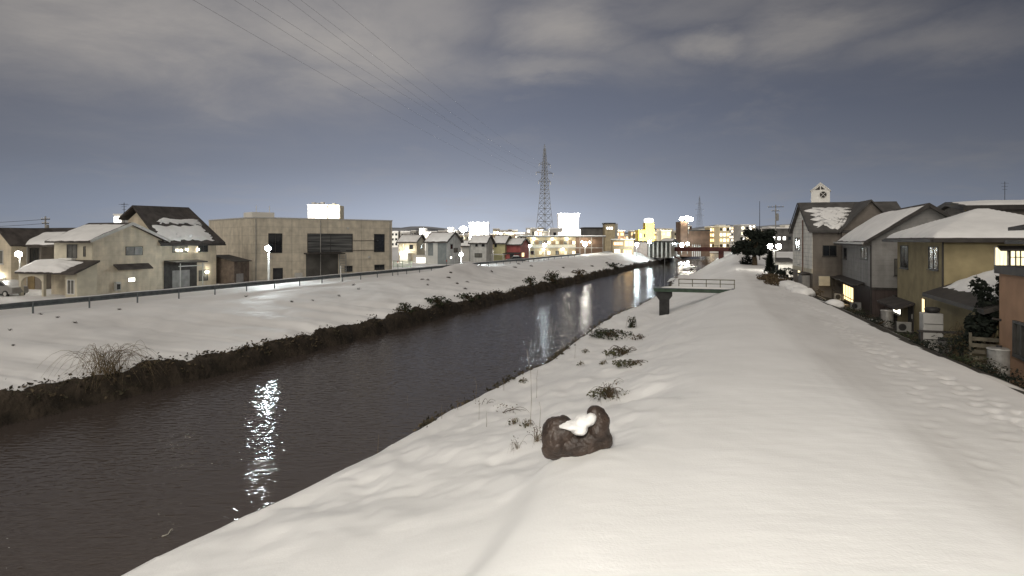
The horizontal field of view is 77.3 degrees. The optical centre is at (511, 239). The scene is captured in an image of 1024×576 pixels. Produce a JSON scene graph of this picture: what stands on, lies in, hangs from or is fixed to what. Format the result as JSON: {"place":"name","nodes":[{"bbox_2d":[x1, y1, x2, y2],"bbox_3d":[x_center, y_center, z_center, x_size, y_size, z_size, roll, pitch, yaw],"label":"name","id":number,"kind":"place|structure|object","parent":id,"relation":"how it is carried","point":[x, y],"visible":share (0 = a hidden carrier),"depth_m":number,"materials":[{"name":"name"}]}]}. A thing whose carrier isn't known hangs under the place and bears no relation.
{"place":"outdoors","nodes":[
{"label":"outdoors","id":0,"kind":"place"},
{"bbox_2d":[0,253,717,575],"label":"river water","id":1,"kind":"structure","parent":0,"point":[120,487],"depth_m":25.20,"materials":[{"name":"liquid"}]},
{"bbox_2d":[0,248,1023,575],"bbox_3d":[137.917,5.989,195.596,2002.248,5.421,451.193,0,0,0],"label":"ground","id":2,"kind":"structure","parent":0,"point":[758,426],"depth_m":15.83,"materials":[{"name":"snow"}]},
{"bbox_2d":[0,280,28,296],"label":"parked car","id":3,"kind":"object","parent":2,"relation":"on","point":[8,287],"visible":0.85,"depth_m":58.14,"materials":[{"name":"silver metal"}]},
{"bbox_2d":[0,228,74,289],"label":"porch light house","id":4,"kind":"structure","parent":2,"relation":"on","point":[29,244],"depth_m":66.15,"materials":[{"name":"beige"}]},
{"bbox_2d":[28,276,34,288],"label":"door","id":5,"kind":"structure","parent":4,"relation":"in","point":[31,279],"depth_m":66.37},
{"bbox_2d":[29,248,38,262],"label":"window","id":6,"kind":"structure","parent":4,"relation":"in","point":[33,252],"depth_m":66.34,"materials":[{"name":"black glass"}]},
{"bbox_2d":[14,204,170,296],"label":"beige house","id":7,"kind":"structure","parent":2,"relation":"on","point":[89,259],"depth_m":60.17,"materials":[{"name":"paint"}]},
{"bbox_2d":[67,280,74,294],"bbox_3d":[-39.328,4.195,57.060,0.917,1.318,0.070,0,0,19],"label":"window","id":8,"kind":"structure","parent":7,"relation":"in","point":[70,283],"depth_m":57.03,"materials":[{"name":"glass"}]},
{"bbox_2d":[67,244,76,257],"bbox_3d":[-40.983,1.043,59.606,1.326,1.253,0.070,0,0,19],"label":"window","id":9,"kind":"structure","parent":7,"relation":"in","point":[71,248],"depth_m":59.60,"materials":[{"name":"grey glass"}]},
{"bbox_2d":[126,246,142,254],"bbox_3d":[-37.083,1.068,62.834,0.070,0.854,1.870,0,0,19],"label":"window","id":10,"kind":"structure","parent":7,"relation":"in","point":[138,250],"depth_m":62.82,"materials":[{"name":"grey glass"}]},
{"bbox_2d":[37,340,166,392],"bbox_3d":[-19.388,5.864,30.763,5.536,1.868,5.192,0,0,0],"label":"bank shrub","id":11,"kind":"object","parent":2,"relation":"on","point":[108,364],"visible":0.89,"depth_m":30.37,"materials":[{"name":"brown plant"}]},
{"bbox_2d":[113,214,127,222],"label":"rooftop sign block","id":12,"kind":"structure","parent":2,"relation":"on","point":[116,217],"depth_m":239.75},
{"bbox_2d":[118,205,225,288],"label":"steep roof house","id":13,"kind":"structure","parent":2,"relation":"on","point":[189,255],"depth_m":69.37,"materials":[{"name":"paint"}]},
{"bbox_2d":[172,246,187,252],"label":"window","id":14,"kind":"structure","parent":13,"relation":"in","point":[174,248],"depth_m":68.51,"materials":[{"name":"white glass"}]},
{"bbox_2d":[199,270,207,280],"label":"window","id":15,"kind":"structure","parent":13,"relation":"in","point":[205,275],"depth_m":71.56,"materials":[{"name":"grey glass"}]},
{"bbox_2d":[216,255,251,283],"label":"brown shed","id":16,"kind":"structure","parent":2,"relation":"on","point":[231,269],"depth_m":74.13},
{"bbox_2d":[265,245,270,279],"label":"street lamp","id":17,"kind":"object","parent":2,"relation":"on","point":[267,248],"visible":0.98,"depth_m":69.88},
{"bbox_2d":[0,253,580,313],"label":"guard rail","id":18,"kind":"object","parent":2,"relation":"on","point":[35,303],"visible":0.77,"depth_m":52.47,"materials":[{"name":"metal"}]},
{"bbox_2d":[208,205,392,280],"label":"office block","id":19,"kind":"structure","parent":2,"relation":"on","point":[305,247],"depth_m":84.60,"materials":[{"name":"beige concrete"}]},
{"bbox_2d":[268,233,281,252],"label":"window","id":20,"kind":"structure","parent":19,"relation":"in","point":[274,239],"depth_m":80.90,"materials":[{"name":"black glass"}]},
{"bbox_2d":[273,268,282,279],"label":"window","id":21,"kind":"structure","parent":19,"relation":"in","point":[277,272],"depth_m":81.10,"materials":[{"name":"black glass"}]},
{"bbox_2d":[307,233,352,252],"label":"window","id":22,"kind":"structure","parent":19,"relation":"in","point":[329,242],"depth_m":85.95,"materials":[{"name":"black glass"}]},
{"bbox_2d":[374,234,384,251],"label":"window","id":23,"kind":"structure","parent":19,"relation":"in","point":[379,246],"depth_m":91.21,"materials":[{"name":"black glass"}]},
{"bbox_2d":[3,259,661,401],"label":"riverbank bushes","id":24,"kind":"object","parent":2,"relation":"on","point":[105,377],"visible":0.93,"depth_m":35.63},
{"bbox_2d":[393,260,411,267],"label":"fence","id":25,"kind":"object","parent":2,"relation":"on","point":[402,266],"visible":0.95,"depth_m":117.92,"materials":[{"name":"metal"}]},
{"bbox_2d":[397,302,413,313],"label":"bank shrub","id":26,"kind":"object","parent":2,"relation":"on","point":[405,307],"visible":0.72,"depth_m":56.13,"materials":[{"name":"brown plant"}]},
{"bbox_2d":[396,234,425,262],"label":"cream house","id":27,"kind":"structure","parent":2,"relation":"on","point":[412,247],"depth_m":146.52,"materials":[{"name":"paint"}]},
{"bbox_2d":[424,296,451,306],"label":"bank shrub","id":28,"kind":"object","parent":2,"relation":"on","point":[437,300],"visible":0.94,"depth_m":62.30,"materials":[{"name":"brown plant"}]},
{"bbox_2d":[423,232,463,263],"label":"grey gable house","id":29,"kind":"structure","parent":2,"relation":"on","point":[442,247],"depth_m":135.30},
{"bbox_2d":[461,240,469,260],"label":"narrow pale house","id":30,"kind":"structure","parent":2,"relation":"on","point":[465,245],"depth_m":152.22,"materials":[{"name":"paint"}]},
{"bbox_2d":[454,292,479,301],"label":"bank shrub","id":31,"kind":"object","parent":2,"relation":"on","point":[463,294],"visible":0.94,"depth_m":69.16,"materials":[{"name":"brown plant"}]},
{"bbox_2d":[469,222,489,239],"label":"floodlit hall","id":32,"kind":"structure","parent":2,"relation":"on","point":[478,228],"depth_m":300.00,"materials":[{"name":"white paint"}]},
{"bbox_2d":[468,235,495,261],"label":"wide grey house","id":33,"kind":"structure","parent":2,"relation":"on","point":[481,248],"depth_m":146.88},
{"bbox_2d":[491,235,511,260],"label":"yellow lit house","id":34,"kind":"structure","parent":2,"relation":"on","point":[500,246],"depth_m":150.57,"materials":[{"name":"tile"}]},
{"bbox_2d":[502,237,530,259],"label":"red house","id":35,"kind":"structure","parent":2,"relation":"on","point":[518,247],"depth_m":150.83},
{"bbox_2d":[522,276,538,285],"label":"bank shrub","id":36,"kind":"object","parent":2,"relation":"on","point":[528,280],"visible":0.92,"depth_m":89.53,"materials":[{"name":"brown plant"}]},
{"bbox_2d":[525,426,540,441],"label":"dry bramble","id":37,"kind":"object","parent":2,"relation":"on","point":[536,437],"visible":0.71,"depth_m":17.50,"materials":[{"name":"brown plant"}]},
{"bbox_2d":[413,273,684,430],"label":"edge weeds","id":38,"kind":"object","parent":2,"relation":"on","point":[427,421],"visible":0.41,"depth_m":34.09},
{"bbox_2d":[542,270,562,284],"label":"bank shrub","id":39,"kind":"object","parent":2,"relation":"on","point":[552,278],"visible":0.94,"depth_m":99.31,"materials":[{"name":"brown plant"}]},
{"bbox_2d":[549,228,562,234],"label":"town building","id":40,"kind":"structure","parent":2,"relation":"on","point":[555,231],"depth_m":240.23,"materials":[{"name":"white concrete"}]},
{"bbox_2d":[518,235,605,257],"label":"apartment row","id":41,"kind":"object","parent":2,"relation":"on","point":[563,244],"visible":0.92,"depth_m":185.10,"materials":[{"name":"beige concrete"}]},
{"bbox_2d":[557,213,580,234],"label":"flared sign building","id":42,"kind":"structure","parent":2,"relation":"on","point":[568,223],"depth_m":335.00,"materials":[{"name":"white concrete"}]},
{"bbox_2d":[541,405,612,459],"bbox_3d":[1.388,4.108,13.602,1.529,1.155,0.847,0,0,0],"label":"boulder","id":43,"kind":"object","parent":2,"relation":"on","point":[583,434],"visible":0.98,"depth_m":13.40,"materials":[{"name":"stone"}]},
{"bbox_2d":[580,227,602,234],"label":"dark roof hall","id":44,"kind":"structure","parent":2,"relation":"on","point":[591,230],"depth_m":268.00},
{"bbox_2d":[586,384,628,400],"bbox_3d":[3.188,5.044,21.076,1.432,0.529,1.582,0,0,-37],"label":"dome shrub","id":45,"kind":"object","parent":2,"relation":"on","point":[608,392],"visible":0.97,"depth_m":21.03,"materials":[{"name":"green plant"}]},
{"bbox_2d":[602,223,617,251],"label":"brown tower","id":46,"kind":"structure","parent":2,"relation":"on","point":[610,230],"depth_m":262.00,"materials":[{"name":"concrete"}]},
{"bbox_2d":[587,328,632,339],"bbox_3d":[6.982,6.694,45.290,3.420,0.814,2.941,0,0,0],"label":"flattened shrub","id":47,"kind":"object","parent":2,"relation":"on","point":[608,333],"visible":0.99,"depth_m":45.28,"materials":[{"name":"green plant"}]},
{"bbox_2d":[602,345,635,356],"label":"shrub","id":48,"kind":"object","parent":2,"relation":"on","point":[621,351],"visible":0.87,"depth_m":33.73,"materials":[{"name":"brown plant"}]},
{"bbox_2d":[610,239,634,254],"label":"amber shop","id":49,"kind":"structure","parent":2,"relation":"on","point":[622,245],"depth_m":187.65},
{"bbox_2d":[612,359,647,367],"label":"creeping shrub","id":50,"kind":"object","parent":2,"relation":"on","point":[629,361],"visible":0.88,"depth_m":27.54,"materials":[{"name":"green plant"}]},
{"bbox_2d":[626,316,636,327],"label":"upright shrub","id":51,"kind":"object","parent":2,"relation":"on","point":[631,324],"visible":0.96,"depth_m":49.49,"materials":[{"name":"green plant"}]},
{"bbox_2d":[635,218,654,240],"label":"yellow building","id":52,"kind":"structure","parent":2,"relation":"on","point":[646,233],"depth_m":329.70,"materials":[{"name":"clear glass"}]},
{"bbox_2d":[634,241,672,257],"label":"building","id":53,"kind":"structure","parent":2,"relation":"on","point":[657,248],"depth_m":195.71,"materials":[{"name":"grey metal"}]},
{"bbox_2d":[656,230,670,240],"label":"town building","id":54,"kind":"structure","parent":2,"relation":"on","point":[661,234],"depth_m":351.80,"materials":[{"name":"beige concrete"}]},
{"bbox_2d":[661,238,678,256],"bbox_3d":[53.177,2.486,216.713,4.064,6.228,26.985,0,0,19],"label":"cottage","id":55,"kind":"structure","parent":2,"relation":"on","point":[673,244],"depth_m":215.16,"materials":[{"name":"tile"}]},
{"bbox_2d":[676,216,710,256],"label":"brick tower hall","id":56,"kind":"structure","parent":2,"relation":"on","point":[684,234],"depth_m":252.00,"materials":[{"name":"brick"}]},
{"bbox_2d":[653,250,734,315],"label":"water gauge jetty","id":57,"kind":"object","parent":2,"relation":"on","point":[664,295],"visible":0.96,"depth_m":57.93,"materials":[{"name":"concrete"}]},
{"bbox_2d":[674,245,730,258],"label":"foot bridge","id":58,"kind":"structure","parent":2,"relation":"on","point":[720,250],"depth_m":215.73,"materials":[{"name":"red metal"}]},
{"bbox_2d":[704,226,713,246],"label":"flats","id":59,"kind":"structure","parent":2,"relation":"on","point":[711,228],"depth_m":392.00,"materials":[{"name":"beige concrete"}]},
{"bbox_2d":[714,226,729,246],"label":"balcony block","id":60,"kind":"structure","parent":2,"relation":"on","point":[722,236],"depth_m":380.00,"materials":[{"name":"beige concrete"}]},
{"bbox_2d":[738,256,751,264],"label":"dark shrub","id":61,"kind":"object","parent":2,"relation":"on","point":[747,261],"visible":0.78,"depth_m":114.67,"materials":[{"name":"green plant"}]},
{"bbox_2d":[729,228,777,264],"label":"dark tree","id":62,"kind":"object","parent":2,"relation":"on","point":[754,246],"visible":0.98,"depth_m":111.30,"materials":[{"name":"green plant"}]},
{"bbox_2d":[763,251,776,272],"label":"conifer","id":63,"kind":"object","parent":2,"relation":"on","point":[770,266],"visible":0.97,"depth_m":83.88,"materials":[{"name":"green plant"}]},
{"bbox_2d":[756,273,789,280],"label":"withered hedge","id":64,"kind":"object","parent":2,"relation":"on","point":[768,276],"visible":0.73,"depth_m":69.86,"materials":[{"name":"brown plant"}]},
{"bbox_2d":[768,205,779,257],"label":"utility pole","id":65,"kind":"object","parent":2,"relation":"on","point":[776,216],"visible":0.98,"depth_m":134.90,"materials":[{"name":"concrete"}]},
{"bbox_2d":[763,278,788,285],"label":"withered hedge","id":66,"kind":"object","parent":2,"relation":"on","point":[771,281],"visible":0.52,"depth_m":63.19,"materials":[{"name":"brown plant"}]},
{"bbox_2d":[761,227,792,251],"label":"building","id":67,"kind":"structure","parent":2,"relation":"on","point":[784,238],"depth_m":330.00,"materials":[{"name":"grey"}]},
{"bbox_2d":[762,258,792,277],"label":"white shed","id":68,"kind":"structure","parent":2,"relation":"on","point":[786,263],"depth_m":96.67,"materials":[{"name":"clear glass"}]},
{"bbox_2d":[768,267,792,280],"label":"dark hedge shrub","id":69,"kind":"object","parent":2,"relation":"on","point":[781,273],"visible":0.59,"depth_m":77.69,"materials":[{"name":"green plant"}]},
{"bbox_2d":[779,280,802,286],"bbox_3d":[26.273,4.357,60.454,1.986,1.057,3.252,0,0,0],"label":"snow heap","id":70,"kind":"object","parent":2,"relation":"on","point":[784,283],"visible":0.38,"depth_m":60.02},
{"bbox_2d":[785,283,807,289],"bbox_3d":[25.414,4.393,57.016,1.833,1.058,2.402,0,0,0],"label":"snow heap","id":71,"kind":"object","parent":2,"relation":"on","point":[788,287],"visible":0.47,"depth_m":56.64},
{"bbox_2d":[790,286,815,296],"bbox_3d":[24.544,4.438,54.008,1.937,0.967,2.238,0,0,0],"label":"snow heap","id":72,"kind":"object","parent":2,"relation":"on","point":[805,291],"visible":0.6,"depth_m":53.24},
{"bbox_2d":[825,299,843,307],"bbox_3d":[23.336,4.608,46.552,1.256,0.652,1.717,0,0,0],"label":"snow heap","id":73,"kind":"object","parent":2,"relation":"on","point":[837,303],"visible":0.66,"depth_m":45.88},
{"bbox_2d":[788,199,900,297],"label":"gabled house","id":74,"kind":"structure","parent":2,"relation":"on","point":[817,229],"depth_m":66.15,"materials":[{"name":"beige"}]},
{"bbox_2d":[822,245,836,256],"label":"window","id":75,"kind":"structure","parent":74,"relation":"in","point":[828,250],"depth_m":65.58,"materials":[{"name":"black glass"}]},
{"bbox_2d":[850,302,860,310],"bbox_3d":[28.995,5.710,53.993,0.800,0.920,0.315,0,0,19],"label":"air conditioner","id":76,"kind":"object","parent":2,"relation":"on","point":[857,305],"visible":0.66,"depth_m":53.83,"materials":[{"name":"metal"}]},
{"bbox_2d":[854,312,880,319],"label":"yard shrub","id":77,"kind":"object","parent":2,"relation":"on","point":[863,315],"visible":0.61,"depth_m":43.97,"materials":[{"name":"green plant"}]},
{"bbox_2d":[865,318,894,326],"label":"yard shrub","id":78,"kind":"object","parent":2,"relation":"on","point":[873,320],"visible":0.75,"depth_m":40.38,"materials":[{"name":"green plant"}]},
{"bbox_2d":[880,308,893,328],"bbox_3d":[25.198,5.443,43.000,0.820,1.700,0.820,0,0,0],"label":"storage tank","id":79,"kind":"object","parent":2,"relation":"on","point":[887,314],"visible":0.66,"depth_m":42.69,"materials":[{"name":"metal"}]},
{"bbox_2d":[831,203,951,317],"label":"grey house","id":80,"kind":"structure","parent":2,"relation":"on","point":[868,278],"depth_m":49.98,"materials":[{"name":"paint"}]},
{"bbox_2d":[843,283,852,302],"bbox_3d":[31.766,5.069,60.550,0.140,1.599,6.070,0,0,19],"label":"window","id":81,"kind":"structure","parent":80,"relation":"in","point":[847,290],"depth_m":60.42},
{"bbox_2d":[860,247,866,259],"bbox_3d":[29.069,1.135,52.910,0.140,1.016,2.756,0,0,19],"label":"window","id":82,"kind":"structure","parent":80,"relation":"in","point":[863,250],"depth_m":52.98,"materials":[{"name":"grey glass"}]},
{"bbox_2d":[896,321,911,334],"bbox_3d":[24.784,5.649,40.493,0.800,0.920,0.315,0,0,19],"label":"air conditioner","id":83,"kind":"object","parent":2,"relation":"on","point":[903,326],"visible":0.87,"depth_m":40.35,"materials":[{"name":"metal"}]},
{"bbox_2d":[895,331,918,340],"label":"yard shrub","id":84,"kind":"object","parent":2,"relation":"on","point":[908,336],"visible":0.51,"depth_m":34.01,"materials":[{"name":"green plant"}]},
{"bbox_2d":[909,339,947,349],"bbox_3d":[18.870,4.780,29.322,2.165,0.408,1.773,0,0,0],"label":"yard shrub","id":85,"kind":"object","parent":2,"relation":"on","point":[919,342],"visible":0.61,"depth_m":29.25,"materials":[{"name":"green plant"}]},
{"bbox_2d":[919,312,942,350],"bbox_3d":[21.872,5.025,33.386,0.900,2.450,0.830,0,0,19],"label":"water heater","id":86,"kind":"object","parent":2,"relation":"on","point":[931,321],"visible":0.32,"depth_m":33.05,"materials":[{"name":"metal"}]},
{"bbox_2d":[917,330,963,362],"bbox_3d":[19.832,4.944,29.600,1.800,1.440,0.440,0,0,19],"label":"garden shelf","id":87,"kind":"object","parent":2,"relation":"on","point":[921,332],"visible":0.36,"depth_m":29.55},
{"bbox_2d":[937,337,954,355],"bbox_3d":[20.574,5.065,30.300,0.720,0.870,0.720,0,0,19],"label":"plastic bin","id":88,"kind":"object","parent":2,"relation":"on","point":[942,341],"visible":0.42,"depth_m":30.10,"materials":[{"name":"plastic"}]},
{"bbox_2d":[926,330,973,361],"bbox_3d":[19.007,4.680,27.658,1.760,1.690,1.640,0,0,-24],"label":"yard shrub","id":89,"kind":"object","parent":2,"relation":"on","point":[954,347],"visible":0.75,"depth_m":27.52,"materials":[{"name":"green plant"}]},
{"bbox_2d":[877,208,1023,368],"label":"mustard house","id":90,"kind":"structure","parent":2,"relation":"on","point":[942,263],"depth_m":35.91,"materials":[{"name":"tile"}]},
{"bbox_2d":[899,245,908,269],"bbox_3d":[27.203,1.202,44.438,0.140,1.635,2.205,0,0,19],"label":"window","id":91,"kind":"structure","parent":90,"relation":"in","point":[903,249],"depth_m":44.39,"materials":[{"name":"grey glass"}]},
{"bbox_2d":[908,301,913,330],"bbox_3d":[26.620,5.208,42.720,0.060,2.183,1.321,0,0,19],"label":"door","id":92,"kind":"structure","parent":90,"relation":"in","point":[910,309],"depth_m":42.44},
{"bbox_2d":[926,247,938,270],"bbox_3d":[24.911,1.104,37.900,0.140,1.420,2.059,0,0,19],"label":"window","id":93,"kind":"structure","parent":90,"relation":"in","point":[933,252],"depth_m":37.86,"materials":[{"name":"grey glass"}]},
{"bbox_2d":[944,321,984,352],"bbox_3d":[20.232,4.354,28.591,1.752,1.519,1.245,0,0,19],"label":"yard bush","id":94,"kind":"object","parent":2,"relation":"on","point":[961,342],"visible":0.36,"depth_m":28.59,"materials":[{"name":"green plant"}]},
{"bbox_2d":[943,353,1001,371],"bbox_3d":[18.174,4.891,25.592,2.609,0.542,2.153,0,0,0],"label":"yard shrub","id":95,"kind":"object","parent":2,"relation":"on","point":[967,360],"visible":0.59,"depth_m":25.59,"materials":[{"name":"green plant"}]},
{"bbox_2d":[937,200,1023,215],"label":"snow roof house","id":96,"kind":"structure","parent":2,"relation":"on","point":[1011,206],"depth_m":61.82,"materials":[{"name":"beige"}]},
{"bbox_2d":[963,274,998,345],"bbox_3d":[20.692,3.871,27.818,2.150,4.747,2.126,0,0,0],"label":"yard tree","id":97,"kind":"object","parent":2,"relation":"on","point":[977,324],"visible":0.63,"depth_m":27.83,"materials":[{"name":"green plant"}]},
{"bbox_2d":[969,332,998,369],"bbox_3d":[20.061,5.200,26.964,1.330,2.500,0.120,0,0,34],"label":"slat fence","id":98,"kind":"object","parent":2,"relation":"on","point":[971,339],"visible":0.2,"depth_m":27.10,"materials":[{"name":"brown wood"}]},
{"bbox_2d":[968,363,1021,379],"bbox_3d":[18.079,4.952,24.003,1.852,0.556,2.052,0,0,42],"label":"yard shrub","id":99,"kind":"object","parent":2,"relation":"on","point":[987,369],"visible":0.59,"depth_m":24.02,"materials":[{"name":"green plant"}]},
{"bbox_2d":[986,345,1010,380],"bbox_3d":[19.710,5.111,25.900,0.860,1.700,0.860,0,0,0],"label":"storage tank","id":100,"kind":"object","parent":2,"relation":"on","point":[999,354],"visible":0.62,"depth_m":25.59,"materials":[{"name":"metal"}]},
{"bbox_2d":[992,224,1023,385],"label":"orange house","id":101,"kind":"structure","parent":2,"relation":"on","point":[1010,319],"depth_m":25.32,"materials":[{"name":"concrete"}]},
{"bbox_2d":[993,247,1007,269],"bbox_3d":[26.814,1.008,35.068,0.768,1.294,0.140,0,0,19],"label":"window","id":102,"kind":"structure","parent":101,"relation":"in","point":[1000,257],"depth_m":35.11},
{"bbox_2d":[1009,251,1023,264],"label":"window","id":103,"kind":"structure","parent":101,"relation":"in","point":[1015,257],"depth_m":34.86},
{"bbox_2d":[1012,320,1023,360],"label":"window","id":104,"kind":"structure","parent":101,"relation":"in","point":[1017,326],"depth_m":24.75,"materials":[{"name":"grey glass"}]},
{"bbox_2d":[994,372,1023,388],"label":"yard shrub","id":105,"kind":"object","parent":2,"relation":"on","point":[1015,379],"visible":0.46,"depth_m":22.73,"materials":[{"name":"green plant"}]},
{"bbox_2d":[0,0,1023,233],"label":"sky","id":106,"kind":"structure","parent":0,"point":[640,110],"materials":[{"name":"grey"}]},
{"bbox_2d":[392,224,790,234],"bbox_3d":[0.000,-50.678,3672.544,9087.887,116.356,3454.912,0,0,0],"label":"hills","id":107,"kind":"structure","parent":0,"point":[418,227],"depth_m":4093.49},
{"bbox_2d":[810,182,830,201],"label":"belfry tower","id":108,"kind":"structure","parent":0,"point":[820,192],"depth_m":103.99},
{"bbox_2d":[924,307,939,312],"bbox_3d":[21.927,3.645,33.400,0.720,0.300,0.720,0,0,0],"label":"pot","id":109,"kind":"object","parent":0,"point":[932,309],"visible":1,"depth_m":33.16,"materials":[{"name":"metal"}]},
{"label":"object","id":110,"kind":"structure","parent":0,"visible":0},
{"bbox_2d":[307,202,343,218],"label":"tower block","id":111,"kind":"structure","parent":110,"relation":"on","point":[322,210],"depth_m":420.00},
{"bbox_2d":[392,231,399,246],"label":"town building","id":112,"kind":"structure","parent":110,"relation":"on","point":[395,236],"depth_m":468.43,"materials":[{"name":"white concrete"}]},
{"bbox_2d":[536,144,552,230],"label":"lattice pylon","id":113,"kind":"object","parent":110,"relation":"on","point":[544,168],"visible":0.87,"depth_m":449.29,"materials":[{"name":"metal"}]},
{"bbox_2d":[730,226,733,244],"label":"town building","id":114,"kind":"structure","parent":110,"relation":"on","point":[731,235],"depth_m":703.09,"materials":[{"name":"white concrete"}]},
{"bbox_2d":[735,224,749,245],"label":"town building","id":115,"kind":"structure","parent":110,"relation":"on","point":[739,228],"depth_m":452.85,"materials":[{"name":"beige concrete"}]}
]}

